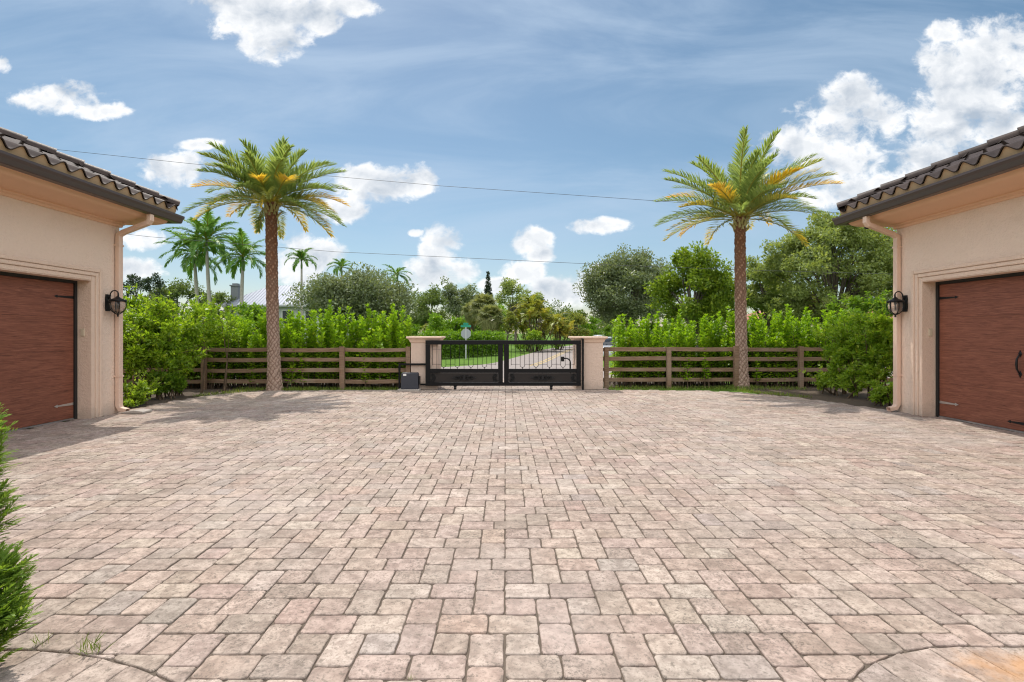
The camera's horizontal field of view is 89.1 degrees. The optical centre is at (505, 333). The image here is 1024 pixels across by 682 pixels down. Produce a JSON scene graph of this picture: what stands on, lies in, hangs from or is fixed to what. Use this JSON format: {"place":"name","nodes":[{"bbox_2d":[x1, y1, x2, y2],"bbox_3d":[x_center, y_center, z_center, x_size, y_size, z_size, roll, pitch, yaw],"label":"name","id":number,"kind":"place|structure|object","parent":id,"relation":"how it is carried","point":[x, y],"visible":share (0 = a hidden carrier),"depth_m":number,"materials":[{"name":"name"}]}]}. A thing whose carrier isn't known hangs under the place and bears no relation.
{"place":"outdoors","nodes":[
{"label":"outdoors","id":0,"kind":"place"},
{"bbox_2d":[217,283,348,342],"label":"metal roof house","id":1,"kind":"structure","parent":0,"point":[258,297],"depth_m":61.01,"materials":[{"name":"metal"}]},
{"bbox_2d":[282,310,291,324],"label":"window","id":2,"kind":"structure","parent":1,"relation":"in","point":[284,313],"depth_m":60.54,"materials":[{"name":"grey glass"}]},
{"bbox_2d":[305,310,313,324],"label":"window","id":3,"kind":"structure","parent":1,"relation":"in","point":[308,316],"depth_m":60.54,"materials":[{"name":"grey glass"}]},
{"bbox_2d":[231,363,609,377],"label":"cross street","id":4,"kind":"structure","parent":0,"point":[462,367],"depth_m":25.68,"materials":[{"name":"grey asphalt"}]},
{"bbox_2d":[57,149,835,212],"bbox_3d":[0.295,-7.643,23.999,78.279,6.664,0.017,0,0,0],"label":"overhead wire","id":5,"kind":"object","parent":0,"point":[423,184],"visible":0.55,"depth_m":23.99,"materials":[{"name":"black metal"}]},
{"bbox_2d":[128,234,877,273],"bbox_3d":[0.307,-4.846,24.999,81.540,5.018,0.017,0,0,0],"label":"overhead wire","id":6,"kind":"object","parent":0,"point":[515,260],"visible":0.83,"depth_m":24.99,"materials":[{"name":"black metal"}]},
{"bbox_2d":[0,378,1023,681],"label":"driveway","id":7,"kind":"structure","parent":0,"point":[148,472],"depth_m":4.17,"materials":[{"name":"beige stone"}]},
{"bbox_2d":[29,628,60,649],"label":"weed tuft","id":8,"kind":"object","parent":7,"relation":"on","point":[42,640],"visible":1,"depth_m":2.76,"materials":[{"name":"green plant"}]},
{"bbox_2d":[0,127,184,432],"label":"garage wing","id":9,"kind":"structure","parent":7,"relation":"on","point":[64,217],"depth_m":9.50,"materials":[{"name":"beige paint"}]},
{"bbox_2d":[0,275,72,431],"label":"garage door","id":10,"kind":"structure","parent":9,"relation":"in","point":[36,316],"depth_m":9.19,"materials":[{"name":"brown wood"}]},
{"bbox_2d":[80,328,84,336],"bbox_3d":[-8.175,-0.018,10.047,0.080,0.155,0.022,0,0,0],"label":"keypad","id":11,"kind":"object","parent":9,"relation":"attached to","point":[82,332],"visible":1,"depth_m":10.04,"materials":[{"name":"beige plastic"}]},
{"bbox_2d":[105,290,126,316],"bbox_3d":[-7.873,-0.608,10.520,0.373,0.545,0.316,0,0,0],"label":"wall lantern","id":12,"kind":"object","parent":9,"relation":"attached to","point":[117,305],"depth_m":10.46,"materials":[{"name":"black metal"}]},
{"bbox_2d":[73,629,115,655],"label":"weed tuft","id":13,"kind":"object","parent":7,"relation":"on","point":[86,641],"visible":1,"depth_m":2.70,"materials":[{"name":"green plant"}]},
{"bbox_2d":[121,409,151,413],"bbox_3d":[-7.640,1.611,10.775,0.440,0.071,0.290,0,0,0],"label":"splash block","id":14,"kind":"object","parent":7,"relation":"on","point":[140,411],"depth_m":10.63,"materials":[{"name":"concrete"}]},
{"bbox_2d":[398,372,420,390],"bbox_3d":[-2.774,1.400,15.015,0.622,0.539,0.370,0,0,0],"label":"gate operator","id":15,"kind":"object","parent":7,"relation":"on","point":[410,381],"visible":0.99,"depth_m":14.89,"materials":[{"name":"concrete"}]},
{"bbox_2d":[406,336,445,388],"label":"gate pillar","id":16,"kind":"structure","parent":7,"relation":"on","point":[418,344],"depth_m":15.37,"materials":[{"name":"beige paint"}]},
{"bbox_2d":[398,363,424,388],"bbox_3d":[-2.756,1.266,15.318,0.795,0.768,0.045,0,0,0],"label":"gate guide","id":17,"kind":"object","parent":16,"relation":"attached to","point":[399,375],"visible":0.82,"depth_m":15.29,"materials":[{"name":"black metal"}]},
{"bbox_2d":[421,389,607,389],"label":"gate track","id":18,"kind":"structure","parent":7,"relation":"on","point":[513,389],"depth_m":15.24,"materials":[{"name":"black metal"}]},
{"bbox_2d":[425,340,580,389],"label":"sliding gate","id":19,"kind":"structure","parent":18,"relation":"on","point":[455,378],"depth_m":15.22,"materials":[{"name":"black metal"}]},
{"bbox_2d":[582,339,583,389],"bbox_3d":[2.250,0.902,15.235,0.080,1.495,0.090,0,0,0],"label":"catch post","id":20,"kind":"object","parent":7,"relation":"on","point":[582,364],"visible":1,"depth_m":15.20,"materials":[{"name":"brown metal"}]},
{"bbox_2d":[568,336,607,388],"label":"gate pillar","id":21,"kind":"structure","parent":7,"relation":"on","point":[593,362],"depth_m":15.37,"materials":[{"name":"beige paint"}]},
{"bbox_2d":[832,125,1023,432],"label":"garage wing","id":22,"kind":"structure","parent":7,"relation":"on","point":[956,222],"depth_m":9.59,"materials":[{"name":"beige paint"}]},
{"bbox_2d":[886,291,907,316],"bbox_3d":[8.123,-0.608,10.800,0.373,0.545,0.316,0,0,0],"label":"wall lantern","id":23,"kind":"object","parent":22,"relation":"attached to","point":[896,305],"depth_m":10.74,"materials":[{"name":"black metal"}]},
{"bbox_2d":[928,329,932,335],"bbox_3d":[8.425,-0.018,10.307,0.080,0.155,0.022,0,0,0],"label":"keypad","id":24,"kind":"object","parent":22,"relation":"attached to","point":[930,332],"visible":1,"depth_m":10.30,"materials":[{"name":"beige plastic"}]},
{"bbox_2d":[939,275,1023,430],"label":"garage door","id":25,"kind":"structure","parent":22,"relation":"in","point":[982,321],"depth_m":9.31,"materials":[{"name":"brown wood"}]},
{"label":"planting bed","id":26,"kind":"structure","parent":7,"relation":"on","visible":0},
{"bbox_2d":[0,403,42,661],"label":"dwarf conifer","id":27,"kind":"object","parent":26,"relation":"on","point":[14,605],"visible":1,"depth_m":2.62,"materials":[{"name":"green plant"}]},
{"bbox_2d":[0,0,1023,333],"label":"sky","id":28,"kind":"structure","parent":0,"point":[586,98],"materials":[{"name":"blue"}]},
{"bbox_2d":[27,334,1013,431],"bbox_3d":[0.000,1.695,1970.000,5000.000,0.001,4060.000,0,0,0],"label":"ground","id":29,"kind":"structure","parent":0,"point":[464,361],"depth_m":30.29,"materials":[{"name":"green plant"}]},
{"bbox_2d":[123,273,147,313],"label":"sparse pine","id":30,"kind":"object","parent":29,"relation":"on","point":[131,281],"visible":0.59,"depth_m":51.91,"materials":[{"name":"green plant"}]},
{"bbox_2d":[142,272,166,308],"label":"sparse pine","id":31,"kind":"object","parent":29,"relation":"on","point":[159,283],"visible":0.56,"depth_m":54.04,"materials":[{"name":"green plant"}]},
{"bbox_2d":[147,277,204,317],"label":"hazy tree","id":32,"kind":"object","parent":29,"relation":"on","point":[178,290],"visible":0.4,"depth_m":57.21,"materials":[{"name":"green plant"}]},
{"bbox_2d":[155,229,227,303],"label":"royal palm","id":33,"kind":"object","parent":29,"relation":"on","point":[195,259],"visible":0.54,"depth_m":46.80,"materials":[{"name":"green plant"}]},
{"bbox_2d":[161,293,245,332],"bbox_3d":[-11.143,0.121,18.253,3.563,3.174,2.393,0,0,-8],"label":"leafy shrub","id":34,"kind":"object","parent":29,"relation":"on","point":[189,313],"visible":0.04,"depth_m":18.36,"materials":[{"name":"green plant"}]},
{"bbox_2d":[161,208,247,304],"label":"royal palm","id":35,"kind":"object","parent":29,"relation":"on","point":[207,228],"visible":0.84,"depth_m":44.74,"materials":[{"name":"green plant"}]},
{"bbox_2d":[123,384,290,408],"bbox_3d":[-11.500,1.666,14.100,9.000,0.001,6.200,0,0,0],"label":"planting bed","id":36,"kind":"object","parent":29,"relation":"on","point":[187,393],"depth_m":14.30,"materials":[{"name":"brown soil"}]},
{"bbox_2d":[123,370,170,407],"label":"shrub","id":37,"kind":"object","parent":36,"relation":"on","point":[134,394],"visible":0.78,"depth_m":11.89,"materials":[{"name":"green plant"}]},
{"bbox_2d":[130,360,199,399],"bbox_3d":[-8.800,1.165,13.393,1.399,1.086,1.754,0,0,19],"label":"shrub","id":38,"kind":"object","parent":36,"relation":"on","point":[178,383],"visible":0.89,"depth_m":13.08,"materials":[{"name":"green plant"}]},
{"bbox_2d":[123,283,242,398],"bbox_3d":[-9.068,0.146,13.906,3.221,3.124,3.166,0,0,0],"label":"leafy shrub","id":39,"kind":"object","parent":36,"relation":"on","point":[162,342],"visible":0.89,"depth_m":13.56,"materials":[{"name":"green plant"}]},
{"bbox_2d":[181,135,350,390],"bbox_3d":[-6.889,-1.968,15.308,4.569,7.315,4.654,0,0,0],"label":"date palm","id":40,"kind":"object","parent":36,"relation":"on","point":[273,181],"visible":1,"depth_m":15.01,"materials":[{"name":"green plant"}]},
{"bbox_2d":[123,347,410,389],"bbox_3d":[-7.377,1.030,15.469,9.105,1.319,0.175,0,0,0],"label":"ranch fence","id":41,"kind":"object","parent":36,"relation":"on","point":[341,370],"visible":0.55,"depth_m":15.52,"materials":[{"name":"brown wood"}]},
{"bbox_2d":[123,299,413,389],"bbox_3d":[-7.572,0.300,16.292,9.487,2.747,2.212,0,0,0],"label":"hedge","id":42,"kind":"object","parent":36,"relation":"on","point":[391,333],"visible":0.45,"depth_m":15.95,"materials":[{"name":"green plant"}]},
{"bbox_2d":[199,290,239,318],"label":"hazy tree","id":43,"kind":"object","parent":29,"relation":"on","point":[221,297],"visible":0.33,"depth_m":59.60,"materials":[{"name":"green plant"}]},
{"bbox_2d":[206,228,265,315],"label":"royal palm","id":44,"kind":"object","parent":29,"relation":"on","point":[242,249],"visible":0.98,"depth_m":43.69,"materials":[{"name":"green plant"}]},
{"bbox_2d":[231,301,283,334],"bbox_3d":[-14.208,-0.043,29.096,2.913,3.576,3.613,0,0,32],"label":"round tree","id":45,"kind":"object","parent":29,"relation":"on","point":[255,308],"visible":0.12,"depth_m":29.08,"materials":[{"name":"green plant"}]},
{"bbox_2d":[284,248,317,318],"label":"slender palm","id":46,"kind":"object","parent":29,"relation":"on","point":[301,255],"visible":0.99,"depth_m":51.90,"materials":[{"name":"green plant"}]},
{"bbox_2d":[287,383,393,387],"bbox_3d":[-4.925,1.667,16.675,3.950,0.001,1.850,0,0,0],"label":"planting bed","id":47,"kind":"object","parent":29,"relation":"on","point":[335,386],"visible":0.2,"depth_m":16.32,"materials":[{"name":"brown soil"}]},
{"bbox_2d":[326,258,358,277],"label":"crown palm","id":48,"kind":"object","parent":29,"relation":"on","point":[341,264],"visible":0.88,"depth_m":49.82,"materials":[{"name":"green plant"}]},
{"bbox_2d":[282,262,421,328],"bbox_3d":[-10.194,-1.521,35.589,8.165,6.532,8.155,0,0,-42],"label":"oak tree","id":49,"kind":"object","parent":29,"relation":"on","point":[356,290],"visible":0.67,"depth_m":33.85,"materials":[{"name":"green plant"}]},
{"bbox_2d":[381,264,410,286],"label":"drooping palm","id":50,"kind":"object","parent":29,"relation":"on","point":[397,274],"visible":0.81,"depth_m":51.83,"materials":[{"name":"green plant"}]},
{"bbox_2d":[401,307,432,335],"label":"backdrop tree","id":51,"kind":"object","parent":29,"relation":"on","point":[417,328],"visible":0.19,"depth_m":86.21,"materials":[{"name":"green plant"}]},
{"bbox_2d":[413,323,431,335],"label":"clumping palm","id":52,"kind":"object","parent":29,"relation":"on","point":[424,326],"visible":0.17,"depth_m":45.54,"materials":[{"name":"green plant"}]},
{"bbox_2d":[405,282,449,325],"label":"leafy tree","id":53,"kind":"object","parent":29,"relation":"on","point":[426,298],"visible":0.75,"depth_m":64.97,"materials":[{"name":"green plant"}]},
{"bbox_2d":[126,313,748,339],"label":"wood","id":54,"kind":"object","parent":29,"relation":"on","point":[599,326],"visible":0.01,"depth_m":127.00,"materials":[{"name":"green plant"}]},
{"bbox_2d":[425,312,466,331],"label":"bush","id":55,"kind":"object","parent":29,"relation":"on","point":[437,323],"visible":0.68,"depth_m":43.14,"materials":[{"name":"green plant"}]},
{"bbox_2d":[438,276,484,328],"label":"grey tree","id":56,"kind":"object","parent":29,"relation":"on","point":[453,294],"visible":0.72,"depth_m":70.52,"materials":[{"name":"green plant"}]},
{"bbox_2d":[417,329,506,358],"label":"clipped hedge","id":57,"kind":"object","parent":29,"relation":"on","point":[478,335],"visible":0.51,"depth_m":36.97,"materials":[{"name":"green plant"}]},
{"bbox_2d":[443,298,486,330],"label":"backdrop tree","id":58,"kind":"object","parent":29,"relation":"on","point":[475,327],"visible":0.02,"depth_m":91.07,"materials":[{"name":"green plant"}]},
{"bbox_2d":[461,323,470,358],"bbox_3d":[-2.634,0.495,34.502,0.579,2.399,0.388,0,0,-33],"label":"stop sign","id":59,"kind":"object","parent":29,"relation":"on","point":[465,333],"visible":0.94,"depth_m":34.52,"materials":[{"name":"silver metal"}]},
{"bbox_2d":[461,302,478,331],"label":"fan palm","id":60,"kind":"object","parent":29,"relation":"on","point":[466,313],"visible":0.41,"depth_m":53.57,"materials":[{"name":"green plant"}]},
{"bbox_2d":[468,292,497,329],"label":"fan palm","id":61,"kind":"object","parent":29,"relation":"on","point":[482,299],"visible":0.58,"depth_m":51.43,"materials":[{"name":"green plant"}]},
{"bbox_2d":[484,271,492,294],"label":"pointed conifer","id":62,"kind":"object","parent":29,"relation":"on","point":[488,289],"visible":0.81,"depth_m":83.82,"materials":[{"name":"green plant"}]},
{"bbox_2d":[476,303,504,332],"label":"fan palm","id":63,"kind":"object","parent":29,"relation":"on","point":[491,324],"visible":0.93,"depth_m":49.38,"materials":[{"name":"green plant"}]},
{"bbox_2d":[475,304,506,339],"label":"backdrop tree","id":64,"kind":"object","parent":29,"relation":"on","point":[502,308],"visible":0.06,"depth_m":86.87,"materials":[{"name":"green plant"}]},
{"bbox_2d":[192,383,811,398],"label":"verge grass","id":65,"kind":"structure","parent":29,"relation":"on","point":[611,388],"depth_m":15.37,"materials":[{"name":"green plant"}]},
{"bbox_2d":[501,311,518,339],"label":"golden shrub","id":66,"kind":"object","parent":29,"relation":"on","point":[510,319],"visible":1,"depth_m":47.78,"materials":[{"name":"green plant"}]},
{"bbox_2d":[495,277,543,339],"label":"grey tree","id":67,"kind":"object","parent":29,"relation":"on","point":[508,287],"visible":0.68,"depth_m":77.09,"materials":[{"name":"green plant"}]},
{"bbox_2d":[499,294,564,350],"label":"clumping palm","id":68,"kind":"object","parent":29,"relation":"on","point":[532,309],"visible":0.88,"depth_m":49.11,"materials":[{"name":"green plant"}]},
{"bbox_2d":[526,328,542,352],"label":"roadside shrub","id":69,"kind":"object","parent":29,"relation":"on","point":[534,334],"visible":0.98,"depth_m":45.74,"materials":[{"name":"green plant"}]},
{"bbox_2d":[534,294,544,327],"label":"dark tree","id":70,"kind":"object","parent":29,"relation":"on","point":[539,320],"visible":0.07,"depth_m":79.98,"materials":[{"name":"green plant"}]},
{"bbox_2d":[517,298,575,337],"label":"backdrop tree","id":71,"kind":"object","parent":29,"relation":"on","point":[566,311],"visible":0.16,"depth_m":89.71,"materials":[{"name":"green plant"}]},
{"bbox_2d":[558,310,591,336],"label":"olive tree","id":72,"kind":"object","parent":29,"relation":"on","point":[578,318],"visible":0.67,"depth_m":61.09,"materials":[{"name":"green plant"}]},
{"bbox_2d":[574,309,587,328],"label":"tree","id":73,"kind":"object","parent":29,"relation":"on","point":[584,313],"visible":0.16,"depth_m":99.99,"materials":[{"name":"green plant"}]},
{"bbox_2d":[578,315,601,335],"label":"tree","id":74,"kind":"object","parent":29,"relation":"on","point":[592,324],"visible":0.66,"depth_m":81.17,"materials":[{"name":"green plant"}]},
{"bbox_2d":[603,337,616,355],"bbox_3d":[6.689,0.948,34.481,2.079,1.455,4.540,0,0,18],"label":"parked car","id":75,"kind":"object","parent":29,"relation":"on","point":[607,342],"visible":0.03,"depth_m":33.61,"materials":[{"name":"silver metal"}]},
{"bbox_2d":[572,243,682,327],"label":"oak tree","id":76,"kind":"object","parent":29,"relation":"on","point":[609,285],"visible":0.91,"depth_m":44.57,"materials":[{"name":"green plant"}]},
{"bbox_2d":[602,322,681,353],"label":"roadside shrub","id":77,"kind":"object","parent":29,"relation":"on","point":[606,330],"visible":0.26,"depth_m":49.43,"materials":[{"name":"green plant"}]},
{"bbox_2d":[603,382,727,386],"bbox_3d":[5.225,1.667,17.050,4.350,0.001,1.900,0,0,0],"label":"planting bed","id":78,"kind":"object","parent":29,"relation":"on","point":[616,383],"visible":0.2,"depth_m":16.96,"materials":[{"name":"brown soil"}]},
{"bbox_2d":[609,303,879,387],"bbox_3d":[7.642,0.349,16.820,8.735,2.648,2.181,0,0,0],"label":"hedge","id":79,"kind":"object","parent":78,"relation":"on","point":[791,333],"visible":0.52,"depth_m":16.37,"materials":[{"name":"green plant"}]},
{"bbox_2d":[642,240,748,346],"bbox_3d":[11.389,-1.821,31.003,4.946,7.132,5.377,0,0,-32],"label":"broadleaf tree","id":80,"kind":"object","parent":29,"relation":"on","point":[714,294],"visible":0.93,"depth_m":29.93,"materials":[{"name":"green plant"}]},
{"bbox_2d":[653,125,842,388],"bbox_3d":[7.275,-2.006,15.936,5.078,7.391,5.133,0,0,-38],"label":"date palm","id":81,"kind":"object","parent":29,"relation":"on","point":[741,193],"visible":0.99,"depth_m":15.61,"materials":[{"name":"green plant"}]},
{"bbox_2d":[603,346,892,388],"bbox_3d":[7.461,1.035,15.918,8.947,1.309,0.175,0,0,0],"label":"ranch fence","id":82,"kind":"object","parent":29,"relation":"on","point":[800,359],"visible":0.65,"depth_m":15.97,"materials":[{"name":"brown wood"}]},
{"bbox_2d":[733,255,786,335],"bbox_3d":[17.193,-1.726,33.865,4.582,6.942,3.974,0,0,0],"label":"spreading oak","id":83,"kind":"object","parent":29,"relation":"on","point":[756,300],"visible":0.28,"depth_m":33.71,"materials":[{"name":"green plant"}]},
{"bbox_2d":[748,289,892,340],"bbox_3d":[12.235,-0.014,20.445,6.194,3.445,2.932,0,0,0],"label":"leafy shrub","id":84,"kind":"object","parent":29,"relation":"on","point":[855,304],"visible":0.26,"depth_m":19.95,"materials":[{"name":"green plant"}]},
{"bbox_2d":[746,210,896,325],"bbox_3d":[18.691,-2.583,29.358,8.672,8.656,8.325,0,0,0],"label":"spreading oak","id":85,"kind":"object","parent":29,"relation":"on","point":[826,237],"visible":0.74,"depth_m":27.64,"materials":[{"name":"green plant"}]},
{"bbox_2d":[751,384,896,410],"bbox_3d":[11.500,1.666,14.125,9.000,0.001,6.150,0,0,0],"label":"planting bed","id":86,"kind":"object","parent":29,"relation":"on","point":[827,396],"visible":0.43,"depth_m":13.95,"materials":[{"name":"brown soil"}]},
{"bbox_2d":[798,353,890,399],"bbox_3d":[8.914,1.112,13.654,1.191,1.193,2.754,0,0,0],"label":"shrub","id":87,"kind":"object","parent":86,"relation":"on","point":[829,378],"visible":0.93,"depth_m":13.34,"materials":[{"name":"green plant"}]},
{"bbox_2d":[809,301,892,396],"bbox_3d":[9.419,0.444,13.839,2.053,2.530,3.603,0,0,-14],"label":"leafy shrub","id":88,"kind":"object","parent":86,"relation":"on","point":[861,339],"visible":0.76,"depth_m":13.51,"materials":[{"name":"green plant"}]},
{"bbox_2d":[855,365,892,406],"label":"shrub","id":89,"kind":"object","parent":86,"relation":"on","point":[881,394],"visible":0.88,"depth_m":11.85,"materials":[{"name":"green plant"}]},
{"bbox_2d":[469,345,572,377],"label":"road","id":90,"kind":"structure","parent":0,"point":[538,358],"depth_m":31.05,"materials":[{"name":"grey asphalt"}]},
{"bbox_2d":[514,337,559,352],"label":"roadside shrub","id":91,"kind":"object","parent":90,"relation":"on","point":[519,347],"visible":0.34,"depth_m":45.90,"materials":[{"name":"green plant"}]},
{"bbox_2d":[538,314,578,349],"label":"clumping palm","id":92,"kind":"object","parent":90,"relation":"on","point":[565,329],"visible":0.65,"depth_m":53.77,"materials":[{"name":"green plant"}]},
{"bbox_2d":[581,329,608,336],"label":"roadside shrub","id":93,"kind":"object","parent":90,"relation":"on","point":[597,332],"visible":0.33,"depth_m":79.73,"materials":[{"name":"green plant"}]},
{"bbox_2d":[726,310,892,351],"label":"red roof house","id":94,"kind":"structure","parent":0,"point":[748,315],"depth_m":47.35,"materials":[{"name":"beige paint"}]}
]}

